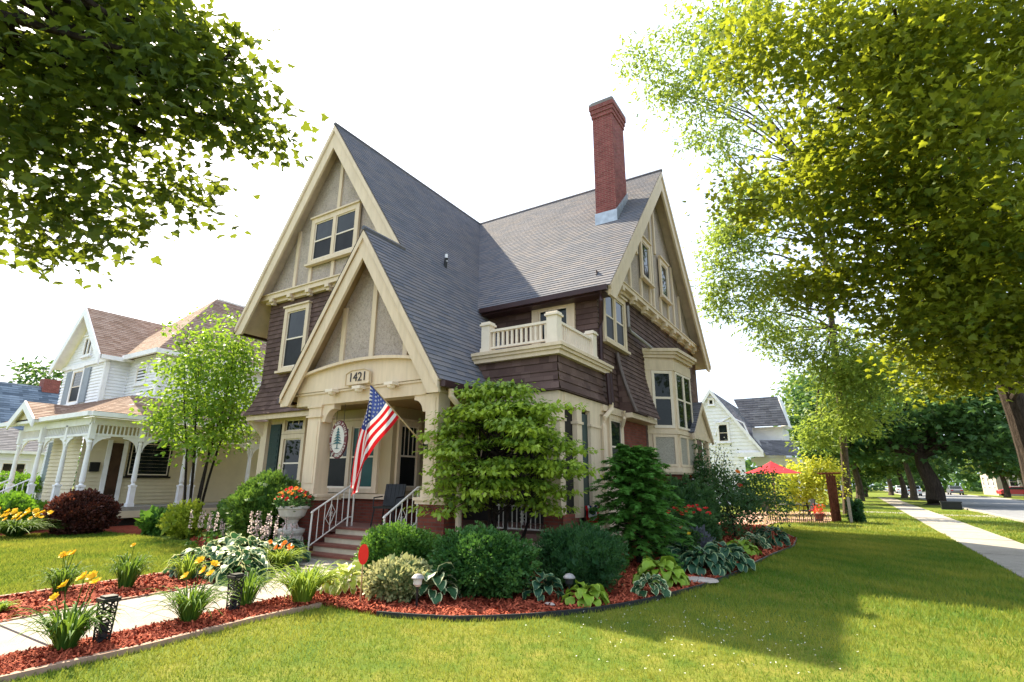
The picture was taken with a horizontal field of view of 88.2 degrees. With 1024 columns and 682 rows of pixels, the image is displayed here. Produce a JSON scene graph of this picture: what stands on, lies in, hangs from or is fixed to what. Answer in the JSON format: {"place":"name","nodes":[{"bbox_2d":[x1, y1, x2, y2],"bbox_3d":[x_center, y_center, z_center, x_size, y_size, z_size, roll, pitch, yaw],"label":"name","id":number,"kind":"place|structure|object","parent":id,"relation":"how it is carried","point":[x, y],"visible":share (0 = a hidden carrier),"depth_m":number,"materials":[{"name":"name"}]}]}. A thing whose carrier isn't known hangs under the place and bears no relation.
{"place":"outdoors","nodes":[
{"label":"outdoors","id":0,"kind":"place"},
{"bbox_2d":[0,427,46,498],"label":"garage","id":1,"kind":"structure","parent":0,"point":[8,448],"depth_m":27.84,"materials":[{"name":"white wood"}]},
{"bbox_2d":[0,459,30,477],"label":"window","id":2,"kind":"structure","parent":1,"relation":"in","point":[6,465],"depth_m":27.36,"materials":[{"name":"white paint"}]},
{"bbox_2d":[0,379,60,429],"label":"blue roofed house","id":3,"kind":"structure","parent":0,"point":[14,397],"depth_m":34.24,"materials":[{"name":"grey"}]},
{"bbox_2d":[0,298,266,525],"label":"white house","id":4,"kind":"structure","parent":0,"point":[101,356],"depth_m":22.27,"materials":[{"name":"paint"}]},
{"bbox_2d":[66,366,86,405],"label":"window","id":5,"kind":"structure","parent":4,"relation":"in","point":[76,381],"depth_m":24.59,"materials":[{"name":"white paint"}]},
{"bbox_2d":[103,443,123,498],"bbox_3d":[-15.539,5.168,20.556,0.050,2.350,0.400,-9,-17,31],"label":"door","id":6,"kind":"structure","parent":4,"relation":"in","point":[117,448],"depth_m":20.59,"materials":[{"name":"brown wood"}]},
{"bbox_2d":[123,441,173,477],"bbox_3d":[-14.852,4.868,21.719,0.120,1.477,1.720,-9,-17,31],"label":"window","id":7,"kind":"structure","parent":4,"relation":"in","point":[145,470],"depth_m":21.74,"materials":[{"name":"black glass"}]},
{"bbox_2d":[0,0,1022,487],"label":"sky","id":8,"kind":"structure","parent":0,"point":[485,103],"materials":[{"name":"white"}]},
{"bbox_2d":[0,486,1023,681],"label":"ground","id":9,"kind":"structure","parent":0,"point":[873,501],"depth_m":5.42,"materials":[{"name":"green plant"}]},
{"bbox_2d":[0,469,41,499],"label":"clipped hedge","id":10,"kind":"object","parent":9,"relation":"on","point":[19,477],"visible":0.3,"depth_m":23.85,"materials":[{"name":"green plant"}]},
{"bbox_2d":[0,355,84,417],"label":"background tree","id":11,"kind":"object","parent":9,"relation":"on","point":[26,366],"visible":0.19,"depth_m":44.52,"materials":[{"name":"green plant"}]},
{"bbox_2d":[0,539,208,619],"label":"mulch bed","id":12,"kind":"object","parent":9,"relation":"on","point":[58,599],"visible":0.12,"depth_m":7.43,"materials":[{"name":"wood"}]},
{"bbox_2d":[25,549,98,592],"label":"daylily","id":13,"kind":"object","parent":12,"relation":"on","point":[59,577],"visible":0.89,"depth_m":7.68,"materials":[{"name":"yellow plant"}]},
{"bbox_2d":[0,581,214,622],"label":"garden edging","id":14,"kind":"object","parent":12,"relation":"on","point":[22,617],"visible":0.16,"depth_m":7.00,"materials":[{"name":"concrete"}]},
{"bbox_2d":[98,542,157,587],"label":"daylily","id":15,"kind":"object","parent":12,"relation":"on","point":[128,574],"visible":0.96,"depth_m":8.07,"materials":[{"name":"green plant"}]},
{"bbox_2d":[161,545,230,578],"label":"hosta","id":16,"kind":"object","parent":12,"relation":"on","point":[213,551],"visible":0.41,"depth_m":9.19,"materials":[{"name":"green plant"}]},
{"bbox_2d":[183,509,229,548],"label":"flowering perennial","id":17,"kind":"object","parent":12,"relation":"on","point":[212,533],"visible":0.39,"depth_m":12.61,"materials":[{"name":"pink plant"}]},
{"bbox_2d":[200,507,228,535],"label":"green perennial","id":18,"kind":"object","parent":12,"relation":"on","point":[223,513],"visible":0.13,"depth_m":14.39,"materials":[{"name":"green plant"}]},
{"bbox_2d":[197,531,254,559],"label":"hosta","id":19,"kind":"object","parent":12,"relation":"on","point":[226,539],"visible":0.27,"depth_m":10.77,"materials":[{"name":"plant"}]},
{"bbox_2d":[203,545,275,584],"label":"hosta","id":20,"kind":"object","parent":12,"relation":"on","point":[230,559],"visible":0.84,"depth_m":8.84,"materials":[{"name":"green plant"}]},
{"bbox_2d":[227,535,275,571],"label":"hosta","id":21,"kind":"object","parent":12,"relation":"on","point":[254,540],"visible":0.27,"depth_m":9.96,"materials":[{"name":"plant"}]},
{"bbox_2d":[221,465,300,546],"bbox_3d":[-5.840,4.025,12.703,2.202,2.089,2.092,-9,-17,31],"label":"evergreen shrub","id":22,"kind":"object","parent":12,"relation":"on","point":[260,491],"visible":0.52,"depth_m":12.11,"materials":[{"name":"green plant"}]},
{"bbox_2d":[242,511,307,549],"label":"flowering perennial","id":23,"kind":"object","parent":12,"relation":"on","point":[266,530],"visible":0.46,"depth_m":11.28,"materials":[{"name":"pink plant"}]},
{"bbox_2d":[257,536,310,565],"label":"hosta","id":24,"kind":"object","parent":12,"relation":"on","point":[298,543],"visible":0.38,"depth_m":10.62,"materials":[{"name":"plant"}]},
{"bbox_2d":[0,525,214,537],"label":"neighbour bed","id":25,"kind":"object","parent":9,"relation":"on","point":[132,529],"depth_m":17.26,"materials":[{"name":"wood"}]},
{"bbox_2d":[0,489,47,530],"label":"green shrub","id":26,"kind":"object","parent":25,"relation":"on","point":[22,501],"visible":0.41,"depth_m":16.61,"materials":[{"name":"green plant"}]},
{"bbox_2d":[0,507,69,536],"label":"daylily","id":27,"kind":"object","parent":25,"relation":"on","point":[15,527],"visible":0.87,"depth_m":14.86,"materials":[{"name":"yellow plant"}]},
{"bbox_2d":[40,487,123,535],"bbox_3d":[-13.179,5.236,16.270,2.424,1.465,2.045,-9,-17,31],"label":"barberry","id":28,"kind":"object","parent":25,"relation":"on","point":[88,510],"visible":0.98,"depth_m":15.76,"materials":[{"name":"red plant"}]},
{"bbox_2d":[134,505,170,535],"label":"green perennial","id":29,"kind":"object","parent":25,"relation":"on","point":[147,522],"visible":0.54,"depth_m":15.95,"materials":[{"name":"green plant"}]},
{"bbox_2d":[127,304,264,508],"bbox_3d":[-10.433,2.388,18.274,4.983,7.941,4.580,-9,-17,31],"label":"young tree","id":30,"kind":"object","parent":25,"relation":"on","point":[220,405],"visible":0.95,"depth_m":17.77,"materials":[{"name":"green plant"}]},
{"bbox_2d":[0,602,321,681],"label":"garden edging","id":31,"kind":"object","parent":9,"relation":"on","point":[38,670],"visible":0.8,"depth_m":5.23,"materials":[{"name":"grey concrete"}]},
{"bbox_2d":[0,0,329,290],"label":"maple tree","id":32,"kind":"object","parent":9,"relation":"on","point":[80,57],"visible":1,"depth_m":5.82,"materials":[{"name":"green plant"}]},
{"bbox_2d":[0,566,351,655],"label":"front walk","id":33,"kind":"structure","parent":9,"relation":"on","point":[125,621],"depth_m":6.41,"materials":[{"name":"concrete"}]},
{"bbox_2d":[155,498,208,538],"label":"round shrub","id":34,"kind":"object","parent":9,"relation":"on","point":[175,523],"visible":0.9,"depth_m":15.05,"materials":[{"name":"green plant"}]},
{"bbox_2d":[272,486,314,548],"bbox_3d":[-4.869,3.982,11.654,0.884,1.522,0.884,-9,-17,31],"label":"planter urn","id":35,"kind":"object","parent":9,"relation":"on","point":[295,511],"visible":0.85,"depth_m":11.52,"materials":[{"name":"stone"}]},
{"bbox_2d":[0,523,797,674],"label":"mulch","id":36,"kind":"object","parent":9,"relation":"on","point":[20,660],"visible":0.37,"depth_m":7.01,"materials":[{"name":"red wood"}]},
{"bbox_2d":[0,570,129,650],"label":"daylily","id":37,"kind":"object","parent":36,"relation":"on","point":[69,630],"visible":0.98,"depth_m":5.14,"materials":[{"name":"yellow plant"}]},
{"bbox_2d":[92,594,121,643],"bbox_3d":[-4.171,2.853,5.417,0.164,0.450,0.164,-9,-17,31],"label":"path light","id":38,"kind":"object","parent":36,"relation":"on","point":[112,598],"visible":0.83,"depth_m":5.40,"materials":[{"name":"black metal"}]},
{"bbox_2d":[161,551,209,580],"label":"daylily","id":39,"kind":"object","parent":36,"relation":"on","point":[185,566],"visible":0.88,"depth_m":8.70,"materials":[{"name":"green plant"}]},
{"bbox_2d":[135,556,239,621],"bbox_3d":[-3.791,2.942,6.253,1.160,0.717,1.075,-9,-17,31],"label":"daylily","id":40,"kind":"object","parent":36,"relation":"on","point":[193,606],"visible":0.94,"depth_m":6.17,"materials":[{"name":"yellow plant"}]},
{"bbox_2d":[216,567,275,605],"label":"daylily","id":41,"kind":"object","parent":36,"relation":"on","point":[249,593],"visible":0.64,"depth_m":6.95,"materials":[{"name":"green plant"}]},
{"bbox_2d":[262,539,309,568],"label":"daylily","id":42,"kind":"object","parent":36,"relation":"on","point":[280,555],"visible":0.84,"depth_m":9.86,"materials":[{"name":"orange plant"}]},
{"bbox_2d":[252,559,352,602],"bbox_3d":[-2.822,3.293,7.243,1.295,0.532,1.320,-9,-17,31],"label":"daylily","id":43,"kind":"object","parent":36,"relation":"on","point":[300,584],"visible":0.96,"depth_m":7.11,"materials":[{"name":"green plant"}]},
{"bbox_2d":[319,560,367,596],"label":"hosta","id":44,"kind":"object","parent":36,"relation":"on","point":[335,588],"visible":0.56,"depth_m":7.79,"materials":[{"name":"green plant"}]},
{"bbox_2d":[349,519,440,579],"bbox_3d":[-1.941,3.480,8.769,1.628,1.056,1.248,-9,-17,31],"label":"round shrub","id":45,"kind":"object","parent":36,"relation":"on","point":[383,541],"visible":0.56,"depth_m":8.50,"materials":[{"name":"green plant"}]},
{"bbox_2d":[357,552,434,602],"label":"variegated shrub","id":46,"kind":"object","parent":36,"relation":"on","point":[389,577],"visible":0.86,"depth_m":7.37,"materials":[{"name":"green plant"}]},
{"bbox_2d":[408,562,461,603],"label":"hosta","id":47,"kind":"object","parent":36,"relation":"on","point":[440,584],"visible":0.72,"depth_m":7.32,"materials":[{"name":"green plant"}]},
{"bbox_2d":[427,520,542,599],"bbox_3d":[-0.452,3.307,8.072,1.919,1.056,1.621,-9,-17,31],"label":"round shrub","id":48,"kind":"object","parent":36,"relation":"on","point":[491,562],"visible":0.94,"depth_m":7.60,"materials":[{"name":"green plant"}]},
{"bbox_2d":[403,377,604,540],"bbox_3d":[-0.203,2.542,10.250,4.324,3.696,3.171,-9,-17,31],"label":"ornamental tree","id":49,"kind":"object","parent":36,"relation":"on","point":[504,426],"visible":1,"depth_m":9.90,"materials":[{"name":"green plant"}]},
{"bbox_2d":[522,571,564,601],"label":"hosta","id":50,"kind":"object","parent":36,"relation":"on","point":[538,589],"visible":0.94,"depth_m":7.53,"materials":[{"name":"green plant"}]},
{"bbox_2d":[533,519,628,592],"bbox_3d":[1.077,3.410,8.470,1.742,1.111,1.473,-9,-17,31],"label":"round shrub","id":51,"kind":"object","parent":36,"relation":"on","point":[588,553],"visible":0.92,"depth_m":8.15,"materials":[{"name":"green plant"}]},
{"bbox_2d":[561,579,610,607],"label":"hosta","id":52,"kind":"object","parent":36,"relation":"on","point":[597,590],"visible":0.94,"depth_m":7.20,"materials":[{"name":"green plant"}]},
{"bbox_2d":[376,534,796,621],"bbox_3d":[4.588,4.826,11.722,2.200,0.060,16.277,-13,-20,41],"label":"garden edging","id":53,"kind":"object","parent":36,"relation":"on","point":[519,615],"visible":0.65,"depth_m":6.66,"materials":[{"name":"black plastic"}]},
{"bbox_2d":[584,443,703,572],"bbox_3d":[2.737,3.456,11.199,2.680,2.523,2.913,-9,-17,31],"label":"hemlock","id":54,"kind":"object","parent":36,"relation":"on","point":[634,481],"visible":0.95,"depth_m":10.92,"materials":[{"name":"green plant"}]},
{"bbox_2d":[630,572,670,596],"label":"hosta","id":55,"kind":"object","parent":36,"relation":"on","point":[639,585],"visible":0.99,"depth_m":7.85,"materials":[{"name":"green plant"}]},
{"bbox_2d":[632,556,689,587],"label":"hosta","id":56,"kind":"object","parent":36,"relation":"on","point":[675,571],"visible":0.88,"depth_m":8.68,"materials":[{"name":"green plant"}]},
{"bbox_2d":[649,522,707,554],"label":"flower bush","id":57,"kind":"object","parent":36,"relation":"on","point":[691,531],"visible":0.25,"depth_m":12.12,"materials":[{"name":"green plant"}]},
{"bbox_2d":[658,541,708,567],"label":"hosta","id":58,"kind":"object","parent":36,"relation":"on","point":[676,550],"visible":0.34,"depth_m":10.40,"materials":[{"name":"plant"}]},
{"bbox_2d":[647,473,721,522],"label":"dark shrub","id":59,"kind":"object","parent":36,"relation":"on","point":[691,492],"visible":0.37,"depth_m":15.12,"materials":[{"name":"green plant"}]},
{"bbox_2d":[666,504,723,541],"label":"rose shrub","id":60,"kind":"object","parent":36,"relation":"on","point":[700,518],"visible":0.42,"depth_m":12.83,"materials":[{"name":"green plant"}]},
{"bbox_2d":[675,544,732,575],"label":"hosta","id":61,"kind":"object","parent":36,"relation":"on","point":[715,557],"visible":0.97,"depth_m":9.70,"materials":[{"name":"green plant"}]},
{"bbox_2d":[704,540,755,572],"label":"hosta","id":62,"kind":"object","parent":36,"relation":"on","point":[735,555],"visible":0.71,"depth_m":10.10,"materials":[{"name":"green plant"}]},
{"bbox_2d":[709,479,773,539],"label":"shrub","id":63,"kind":"object","parent":36,"relation":"on","point":[732,517],"visible":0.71,"depth_m":16.19,"materials":[{"name":"green plant"}]},
{"bbox_2d":[726,539,762,555],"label":"hosta","id":64,"kind":"object","parent":36,"relation":"on","point":[750,548],"visible":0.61,"depth_m":12.24,"materials":[{"name":"plant"}]},
{"bbox_2d":[690,460,801,529],"bbox_3d":[7.948,5.657,18.825,4.506,2.800,3.176,3,-15,-8],"label":"rose bush","id":65,"kind":"object","parent":36,"relation":"on","point":[754,480],"visible":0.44,"depth_m":18.41,"materials":[{"name":"green plant"}]},
{"bbox_2d":[738,532,771,548],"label":"hosta","id":66,"kind":"object","parent":36,"relation":"on","point":[764,544],"visible":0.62,"depth_m":13.47,"materials":[{"name":"plant"}]},
{"bbox_2d":[751,525,790,546],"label":"hosta","id":67,"kind":"object","parent":36,"relation":"on","point":[784,538],"visible":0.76,"depth_m":14.14,"materials":[{"name":"plant"}]},
{"bbox_2d":[233,96,713,569],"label":"house","id":68,"kind":"structure","parent":9,"relation":"on","point":[412,299],"depth_m":15.10,"materials":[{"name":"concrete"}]},
{"bbox_2d":[277,433,306,484],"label":"window","id":69,"kind":"structure","parent":68,"relation":"in","point":[292,446],"depth_m":16.19,"materials":[{"name":"beige paint"}]},
{"bbox_2d":[274,300,312,373],"bbox_3d":[-6.928,-0.118,16.772,1.340,2.227,0.160,-9,-17,31],"label":"window","id":70,"kind":"structure","parent":68,"relation":"in","point":[296,323],"depth_m":16.83,"materials":[{"name":"beige paint"}]},
{"bbox_2d":[281,416,307,434],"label":"window","id":71,"kind":"structure","parent":68,"relation":"in","point":[293,425],"depth_m":16.42,"materials":[{"name":"beige paint"}]},
{"bbox_2d":[304,199,361,267],"bbox_3d":[-5.654,-3.367,16.700,2.360,1.727,0.150,-9,-17,31],"label":"window","id":72,"kind":"structure","parent":68,"relation":"in","point":[335,232],"depth_m":16.69,"materials":[{"name":"beige paint"}]},
{"bbox_2d":[329,404,347,458],"bbox_3d":[-4.170,2.173,12.742,0.612,1.294,0.064,-9,-17,31],"label":"hanging sign","id":73,"kind":"object","parent":68,"relation":"hanging from","point":[338,441],"visible":0.99,"depth_m":12.66,"materials":[{"name":"white wood"}]},
{"bbox_2d":[327,418,380,492],"bbox_3d":[-4.329,3.023,13.997,2.280,1.907,0.140,-9,-17,31],"label":"window","id":74,"kind":"structure","parent":68,"relation":"in","point":[340,469],"depth_m":13.95,"materials":[{"name":"beige paint"}]},
{"bbox_2d":[370,484,406,526],"bbox_3d":[-2.896,3.868,12.470,0.592,0.954,0.646,-3,-15,14],"label":"porch chair","id":75,"kind":"object","parent":68,"relation":"on","point":[394,495],"visible":0.81,"depth_m":12.69,"materials":[{"name":"black metal"}]},
{"bbox_2d":[350,380,427,495],"bbox_3d":[-2.229,1.906,10.225,0.298,2.080,1.730,-12,-19,39],"label":"flag","id":76,"kind":"object","parent":68,"relation":"attached to","point":[382,416],"visible":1,"depth_m":9.80,"materials":[{"name":"multicoloured fabric"}]},
{"bbox_2d":[394,418,423,490],"bbox_3d":[-2.678,2.952,13.724,0.120,1.807,0.930,-9,-17,31],"label":"window","id":77,"kind":"structure","parent":68,"relation":"in","point":[407,463],"depth_m":13.72,"materials":[{"name":"black glass"}]},
{"bbox_2d":[532,303,575,344],"bbox_3d":[1.131,-0.256,14.481,1.320,1.750,0.080,-9,-17,31],"label":"window","id":78,"kind":"structure","parent":68,"relation":"in","point":[568,310],"depth_m":14.54,"materials":[{"name":"beige paint"}]},
{"bbox_2d":[607,413,623,478],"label":"window","id":79,"kind":"structure","parent":68,"relation":"in","point":[615,431],"depth_m":13.80,"materials":[{"name":"beige paint"}]},
{"bbox_2d":[603,290,630,354],"bbox_3d":[2.917,-0.600,14.860,0.150,1.677,1.840,-9,-17,31],"label":"window","id":80,"kind":"structure","parent":68,"relation":"in","point":[614,322],"depth_m":14.87,"materials":[{"name":"beige paint"}]},
{"bbox_2d":[639,235,654,288],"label":"window","id":81,"kind":"structure","parent":68,"relation":"in","point":[644,245],"depth_m":17.92,"materials":[{"name":"beige paint"}]},
{"bbox_2d":[657,255,672,305],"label":"window","id":82,"kind":"structure","parent":68,"relation":"in","point":[663,266],"depth_m":19.65,"materials":[{"name":"beige paint"}]},
{"bbox_2d":[642,348,696,487],"bbox_3d":[5.417,3.302,17.097,1.100,5.780,3.236,-9,-17,31],"label":"bay window","id":83,"kind":"structure","parent":68,"relation":"in","point":[667,371],"depth_m":16.68,"materials":[{"name":"beige paint"}]},
{"bbox_2d":[689,438,718,525],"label":"climbing vine","id":84,"kind":"object","parent":68,"relation":"attached to","point":[700,474],"visible":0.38,"depth_m":16.84,"materials":[{"name":"green plant"}]},
{"bbox_2d":[73,443,982,491],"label":"wood","id":85,"kind":"object","parent":9,"relation":"on","point":[970,482],"visible":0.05,"depth_m":131.01,"materials":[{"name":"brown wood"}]},
{"bbox_2d":[701,389,817,504],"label":"white house","id":86,"kind":"structure","parent":9,"relation":"on","point":[733,425],"depth_m":41.94,"materials":[{"name":"white wood"}]},
{"bbox_2d":[715,422,730,443],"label":"window","id":87,"kind":"structure","parent":86,"relation":"in","point":[723,432],"depth_m":42.02,"materials":[{"name":"white paint"}]},
{"bbox_2d":[605,0,936,514],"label":"locust tree","id":88,"kind":"object","parent":9,"relation":"on","point":[837,368],"visible":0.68,"depth_m":28.45,"materials":[{"name":"green plant"}]},
{"bbox_2d":[766,454,852,514],"bbox_3d":[16.238,7.993,29.222,4.556,3.779,3.612,-9,-17,31],"label":"golden shrub","id":89,"kind":"object","parent":9,"relation":"on","point":[812,483],"visible":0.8,"depth_m":28.73,"materials":[{"name":"yellow plant"}]},
{"bbox_2d":[767,358,857,497],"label":"background tree","id":90,"kind":"object","parent":9,"relation":"on","point":[789,393],"visible":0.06,"depth_m":69.83,"materials":[{"name":"green plant"}]},
{"bbox_2d":[817,472,841,521],"bbox_3d":[14.595,7.088,24.078,0.904,2.140,1.450,-9,-17,31],"label":"post","id":91,"kind":"object","parent":9,"relation":"on","point":[833,499],"visible":0.96,"depth_m":23.91,"materials":[{"name":"brown wood"}]},
{"bbox_2d":[784,373,893,500],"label":"background tree","id":92,"kind":"object","parent":9,"relation":"on","point":[858,485],"depth_m":53.90,"materials":[{"name":"green plant"}]},
{"bbox_2d":[668,0,1023,484],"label":"maple tree","id":93,"kind":"object","parent":9,"relation":"on","point":[919,73],"visible":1,"depth_m":12.18,"materials":[{"name":"green plant"}]},
{"bbox_2d":[845,497,866,522],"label":"hedge","id":94,"kind":"object","parent":9,"relation":"on","point":[857,510],"visible":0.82,"depth_m":23.49,"materials":[{"name":"green plant"}]},
{"bbox_2d":[817,456,901,496],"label":"background tree","id":95,"kind":"object","parent":9,"relation":"on","point":[864,479],"visible":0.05,"depth_m":68.95,"materials":[{"name":"plant"}]},
{"bbox_2d":[773,342,1019,504],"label":"street maple","id":96,"kind":"object","parent":9,"relation":"on","point":[977,432],"visible":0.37,"depth_m":43.71,"materials":[{"name":"green plant"}]},
{"bbox_2d":[859,405,951,497],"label":"street tree","id":97,"kind":"object","parent":9,"relation":"on","point":[888,469],"visible":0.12,"depth_m":65.87,"materials":[{"name":"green plant"}]},
{"bbox_2d":[856,402,962,499],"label":"street tree","id":98,"kind":"object","parent":9,"relation":"on","point":[911,481],"visible":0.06,"depth_m":57.67,"materials":[{"name":"brown wood"}]},
{"bbox_2d":[955,415,1019,497],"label":"street tree","id":99,"kind":"object","parent":9,"relation":"on","point":[1007,493],"visible":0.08,"depth_m":72.76,"materials":[{"name":"green plant"}]},
{"bbox_2d":[962,456,1023,487],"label":"street tree","id":100,"kind":"object","parent":9,"relation":"on","point":[988,473],"visible":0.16,"depth_m":72.39,"materials":[{"name":"plant"}]},
{"bbox_2d":[719,511,831,524],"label":"patio","id":101,"kind":"structure","parent":0,"point":[806,517],"depth_m":25.62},
{"bbox_2d":[746,460,799,519],"bbox_3d":[11.706,6.689,23.593,2.217,2.660,2.217,11,-18,-34],"label":"patio umbrella","id":102,"kind":"object","parent":101,"relation":"on","point":[778,468],"visible":0.59,"depth_m":23.38,"materials":[{"name":"fabric"}]},
{"bbox_2d":[747,473,799,514],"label":"lime shrub","id":103,"kind":"object","parent":101,"relation":"on","point":[783,483],"visible":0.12,"depth_m":28.45,"materials":[{"name":"yellow plant"}]},
{"bbox_2d":[878,497,1023,577],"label":"sidewalk","id":104,"kind":"structure","parent":0,"point":[1005,552],"depth_m":16.84,"materials":[{"name":"concrete"}]},
{"bbox_2d":[885,488,1023,519],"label":"road","id":105,"kind":"structure","parent":0,"point":[1010,508],"depth_m":46.55,"materials":[{"name":"grey asphalt"}]},
{"bbox_2d":[979,472,1023,495],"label":"house","id":106,"kind":"structure","parent":0,"point":[991,486],"depth_m":86.20,"materials":[{"name":"beige"}]},
{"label":"mulch bed","id":107,"kind":"structure","parent":0,"visible":0},
{"bbox_2d":[226,573,246,609],"bbox_3d":[-3.538,3.210,6.743,0.164,0.450,0.164,-9,-17,31],"label":"path light","id":108,"kind":"object","parent":107,"relation":"on","point":[234,577],"visible":0.84,"depth_m":6.72,"materials":[{"name":"black metal"}]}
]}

